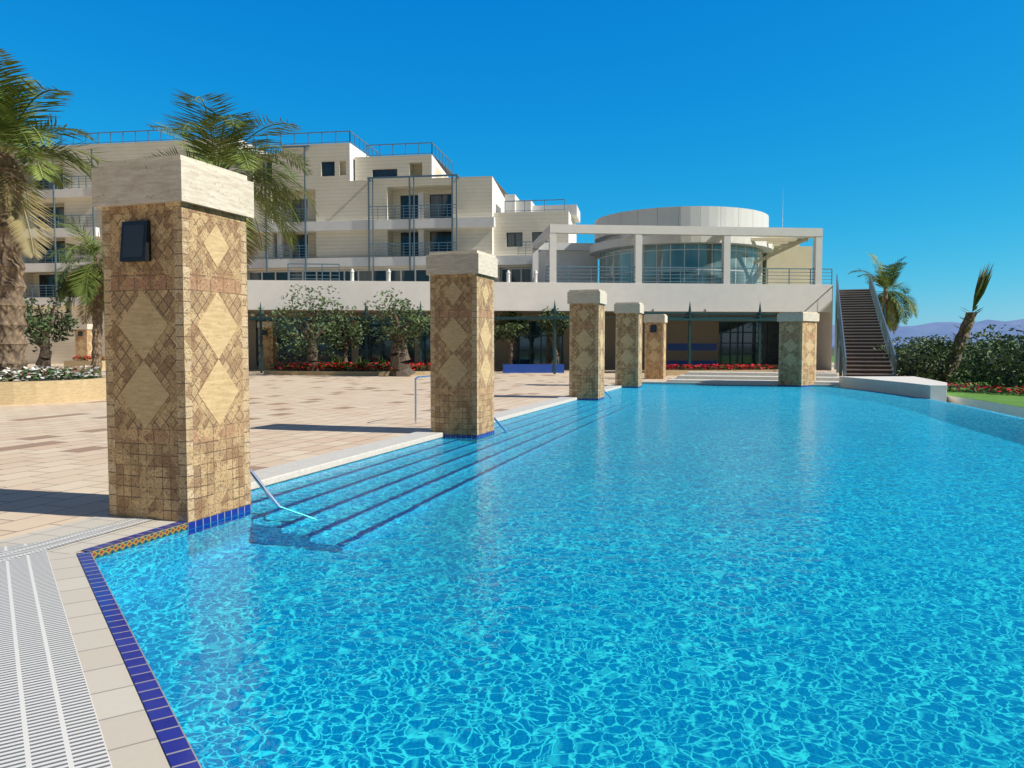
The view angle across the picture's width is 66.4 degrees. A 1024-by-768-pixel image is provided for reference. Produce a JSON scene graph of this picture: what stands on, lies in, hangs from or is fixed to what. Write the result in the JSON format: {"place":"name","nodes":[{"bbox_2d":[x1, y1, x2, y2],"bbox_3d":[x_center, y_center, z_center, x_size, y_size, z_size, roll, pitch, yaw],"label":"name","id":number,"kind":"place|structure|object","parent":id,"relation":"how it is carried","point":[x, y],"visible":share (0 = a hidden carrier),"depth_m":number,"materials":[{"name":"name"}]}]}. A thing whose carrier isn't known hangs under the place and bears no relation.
{"place":"outdoors","nodes":[
{"label":"outdoors","id":0,"kind":"place"},
{"bbox_2d":[0,363,905,767],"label":"plaza paving","id":1,"kind":"structure","parent":0,"point":[52,463],"depth_m":15.29,"materials":[{"name":"beige tile"}]},
{"bbox_2d":[0,365,105,404],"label":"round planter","id":2,"kind":"object","parent":1,"relation":"on","point":[33,391],"depth_m":22.08,"materials":[{"name":"beige stone"}]},
{"bbox_2d":[23,295,79,374],"bbox_3d":[-17.538,-1.557,29.014,2.344,3.652,2.895,0,3,0],"label":"olive","id":3,"kind":"object","parent":2,"relation":"on","point":[40,338],"visible":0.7,"depth_m":28.86,"materials":[{"name":"green plant"}]},
{"bbox_2d":[0,48,107,381],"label":"palm","id":4,"kind":"object","parent":2,"relation":"on","point":[15,129],"visible":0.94,"depth_m":22.96,"materials":[{"name":"green plant"}]},
{"bbox_2d":[25,368,93,374],"bbox_3d":[-17.355,-0.437,29.512,3.317,0.368,2.315,0,3,0],"label":"flower bed","id":5,"kind":"object","parent":2,"relation":"on","point":[87,373],"visible":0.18,"depth_m":29.29,"materials":[{"name":"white plant"}]},
{"bbox_2d":[44,212,103,374],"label":"palm","id":6,"kind":"object","parent":1,"relation":"on","point":[93,301],"visible":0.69,"depth_m":40.31,"materials":[{"name":"green plant"}]},
{"bbox_2d":[73,324,92,359],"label":"pillar","id":7,"kind":"structure","parent":1,"relation":"on","point":[83,339],"depth_m":57.85,"materials":[{"name":"stone"}]},
{"bbox_2d":[0,515,201,767],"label":"pool deck","id":8,"kind":"structure","parent":1,"relation":"on","point":[69,696],"depth_m":3.87,"materials":[{"name":"tile"}]},
{"bbox_2d":[91,155,253,528],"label":"pillar","id":9,"kind":"structure","parent":1,"relation":"on","point":[174,239],"depth_m":7.16,"materials":[{"name":"tile"}]},
{"bbox_2d":[144,88,316,268],"bbox_3d":[-11.433,-5.262,30.708,7.614,10.697,7.953,-1,3,-20],"label":"palm","id":10,"kind":"object","parent":1,"relation":"on","point":[234,153],"visible":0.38,"depth_m":30.07,"materials":[{"name":"green plant"}]},
{"bbox_2d":[257,321,277,369],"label":"pillar","id":11,"kind":"structure","parent":1,"relation":"on","point":[269,355],"depth_m":51.86,"materials":[{"name":"tile"}]},
{"bbox_2d":[14,138,579,363],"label":"hotel building","id":12,"kind":"structure","parent":1,"relation":"on","point":[490,220],"depth_m":64.60,"materials":[{"name":"white paint"}]},
{"bbox_2d":[22,126,564,306],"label":"balcony railings","id":13,"kind":"object","parent":12,"relation":"attached to","point":[413,214],"visible":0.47,"depth_m":64.18,"materials":[{"name":"grey metal"}]},
{"bbox_2d":[361,287,429,376],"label":"olive","id":14,"kind":"object","parent":1,"relation":"on","point":[399,333],"visible":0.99,"depth_m":40.50,"materials":[{"name":"green plant"}]},
{"bbox_2d":[250,356,610,506],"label":"handrails","id":15,"kind":"object","parent":1,"relation":"on","point":[265,489],"visible":0.2,"depth_m":8.13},
{"bbox_2d":[64,360,838,383],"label":"planter beds","id":16,"kind":"object","parent":1,"relation":"on","point":[770,376],"visible":0.51,"depth_m":41.77,"materials":[{"name":"stone"}]},
{"bbox_2d":[73,356,104,360],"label":"flower bed","id":17,"kind":"object","parent":16,"relation":"on","point":[80,358],"visible":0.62,"depth_m":51.59,"materials":[{"name":"red"}]},
{"bbox_2d":[250,284,361,370],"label":"olive","id":18,"kind":"object","parent":16,"relation":"in","point":[310,337],"visible":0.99,"depth_m":42.52,"materials":[{"name":"green plant"}]},
{"bbox_2d":[318,305,370,369],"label":"olive","id":19,"kind":"object","parent":16,"relation":"on","point":[354,338],"visible":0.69,"depth_m":44.06,"materials":[{"name":"green plant"}]},
{"bbox_2d":[269,361,429,370],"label":"flower bed","id":20,"kind":"object","parent":16,"relation":"on","point":[324,366],"visible":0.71,"depth_m":42.90,"materials":[{"name":"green plant"}]},
{"bbox_2d":[327,356,388,369],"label":"bed shrubs","id":21,"kind":"object","parent":16,"relation":"on","point":[363,363],"visible":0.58,"depth_m":43.14,"materials":[{"name":"green plant"}]},
{"bbox_2d":[666,364,777,369],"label":"flower bed","id":22,"kind":"object","parent":16,"relation":"on","point":[696,367],"visible":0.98,"depth_m":42.38,"materials":[{"name":"red plant"}]},
{"bbox_2d":[426,250,497,438],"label":"pillar","id":23,"kind":"structure","parent":1,"relation":"on","point":[462,337],"depth_m":14.01,"materials":[{"name":"tile"}]},
{"bbox_2d":[494,311,529,363],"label":"olive","id":24,"kind":"object","parent":1,"relation":"on","point":[508,335],"visible":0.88,"depth_m":48.68,"materials":[{"name":"green plant"}]},
{"bbox_2d":[247,237,832,369],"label":"terrace wing","id":25,"kind":"structure","parent":1,"relation":"on","point":[719,343],"depth_m":52.03,"materials":[{"name":"white paint"}]},
{"bbox_2d":[287,187,832,317],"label":"terrace railing","id":26,"kind":"object","parent":25,"relation":"on","point":[535,273],"visible":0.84,"depth_m":48.92,"materials":[{"name":"silver metal"}]},
{"bbox_2d":[532,224,822,284],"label":"pergola","id":27,"kind":"object","parent":25,"relation":"on","point":[794,236],"visible":0.56,"depth_m":49.32,"materials":[{"name":"white paint"}]},
{"bbox_2d":[590,206,773,283],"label":"rotunda","id":28,"kind":"structure","parent":25,"relation":"on","point":[671,251],"depth_m":51.11,"materials":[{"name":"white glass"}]},
{"bbox_2d":[536,306,568,363],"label":"olive","id":29,"kind":"object","parent":1,"relation":"on","point":[548,324],"visible":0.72,"depth_m":47.89,"materials":[{"name":"green plant"}]},
{"bbox_2d":[91,384,1023,557],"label":"pool shell","id":30,"kind":"object","parent":1,"relation":"in","point":[1007,410],"visible":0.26,"depth_m":20.31},
{"bbox_2d":[250,381,839,489],"bbox_3d":[5.297,0.632,19.894,9.760,0.085,27.800,1,3,18],"label":"pool coping","id":31,"kind":"object","parent":30,"relation":"on","point":[283,472],"visible":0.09,"depth_m":12.02,"materials":[{"name":"white stone"}]},
{"bbox_2d":[94,384,1023,767],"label":"pool water","id":32,"kind":"structure","parent":30,"relation":"in","point":[706,576],"depth_m":5.16,"materials":[{"name":"blue liquid"}]},
{"bbox_2d":[839,376,946,401],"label":"wall","id":33,"kind":"structure","parent":30,"relation":"on","point":[913,386],"depth_m":27.27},
{"bbox_2d":[249,301,892,373],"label":"pergola","id":34,"kind":"structure","parent":1,"relation":"on","point":[689,318],"depth_m":44.97,"materials":[{"name":"teal metal"}]},
{"bbox_2d":[567,289,606,400],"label":"pillar","id":35,"kind":"structure","parent":1,"relation":"on","point":[586,340],"depth_m":23.61,"materials":[{"name":"tile"}]},
{"bbox_2d":[614,302,643,387],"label":"pillar","id":36,"kind":"structure","parent":1,"relation":"on","point":[628,356],"depth_m":30.52,"materials":[{"name":"tile"}]},
{"bbox_2d":[643,314,667,378],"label":"pillar","id":37,"kind":"structure","parent":1,"relation":"on","point":[655,349],"depth_m":37.43,"materials":[{"name":"tile"}]},
{"bbox_2d":[777,312,818,386],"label":"pillar","id":38,"kind":"structure","parent":1,"relation":"on","point":[797,347],"depth_m":31.51,"materials":[{"name":"tile"}]},
{"bbox_2d":[834,273,896,375],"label":"external stairs","id":39,"kind":"structure","parent":1,"relation":"on","point":[861,331],"depth_m":41.05,"materials":[{"name":"brown wood"}]},
{"bbox_2d":[0,0,1023,326],"label":"sky","id":40,"kind":"structure","parent":0,"point":[894,129],"materials":[{"name":"blue"}]},
{"bbox_2d":[832,319,1023,345],"bbox_3d":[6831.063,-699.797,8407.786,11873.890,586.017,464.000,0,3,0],"label":"mountains","id":41,"kind":"structure","parent":0,"point":[942,329],"depth_m":8498.03,"materials":[{"name":"purple stone"}]},
{"bbox_2d":[832,346,1023,407],"bbox_3d":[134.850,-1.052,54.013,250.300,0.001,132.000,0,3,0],"label":"lawn","id":42,"kind":"structure","parent":0,"point":[1012,399],"depth_m":25.09,"materials":[{"name":"green plant"}]},
{"bbox_2d":[847,253,919,334],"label":"palm","id":43,"kind":"object","parent":42,"relation":"on","point":[892,306],"visible":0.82,"depth_m":59.69,"materials":[{"name":"green plant"}]},
{"bbox_2d":[888,337,925,369],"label":"bush","id":44,"kind":"object","parent":42,"relation":"on","point":[897,338],"visible":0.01,"depth_m":51.49,"materials":[{"name":"green plant"}]},
{"bbox_2d":[871,339,951,379],"bbox_3d":[18.934,-0.741,37.100,3.424,2.787,3.256,-2,3,-31],"label":"bush","id":45,"kind":"object","parent":42,"relation":"on","point":[910,343],"visible":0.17,"depth_m":36.55,"materials":[{"name":"green plant"}]},
{"bbox_2d":[895,335,975,383],"bbox_3d":[17.852,-0.670,33.157,2.953,2.857,2.885,0,3,0],"label":"bush","id":46,"kind":"object","parent":42,"relation":"on","point":[935,367],"visible":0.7,"depth_m":32.71,"materials":[{"name":"green plant"}]},
{"bbox_2d":[897,333,978,372],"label":"bush","id":47,"kind":"object","parent":42,"relation":"on","point":[932,337],"visible":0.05,"depth_m":45.38,"materials":[{"name":"green plant"}]},
{"bbox_2d":[942,263,994,382],"bbox_3d":[19.020,-2.532,32.914,2.373,5.229,0.941,0,3,0],"label":"palm tree","id":48,"kind":"object","parent":42,"relation":"on","point":[961,337],"visible":0.88,"depth_m":32.75,"materials":[{"name":"green plant"}]},
{"bbox_2d":[947,383,1023,394],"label":"lawn edge flowers","id":49,"kind":"object","parent":42,"relation":"on","point":[1004,388],"visible":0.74,"depth_m":26.32,"materials":[{"name":"red plant"}]},
{"bbox_2d":[955,324,1023,387],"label":"bush","id":50,"kind":"object","parent":42,"relation":"on","point":[983,351],"visible":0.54,"depth_m":30.11,"materials":[{"name":"green plant"}]},
{"bbox_2d":[958,324,1021,381],"bbox_3d":[21.137,-1.032,35.012,3.300,3.324,3.588,0,3,0],"label":"bush","id":51,"kind":"object","parent":42,"relation":"on","point":[980,346],"visible":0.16,"depth_m":34.62,"materials":[{"name":"green plant"}]},
{"bbox_2d":[983,325,1023,391],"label":"bush","id":52,"kind":"object","parent":42,"relation":"on","point":[1014,367],"visible":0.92,"depth_m":27.19,"materials":[{"name":"green plant"}]},
{"bbox_2d":[992,334,1022,358],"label":"bush","id":53,"kind":"object","parent":42,"relation":"on","point":[1010,343],"visible":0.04,"depth_m":43.22,"materials":[{"name":"green plant"}]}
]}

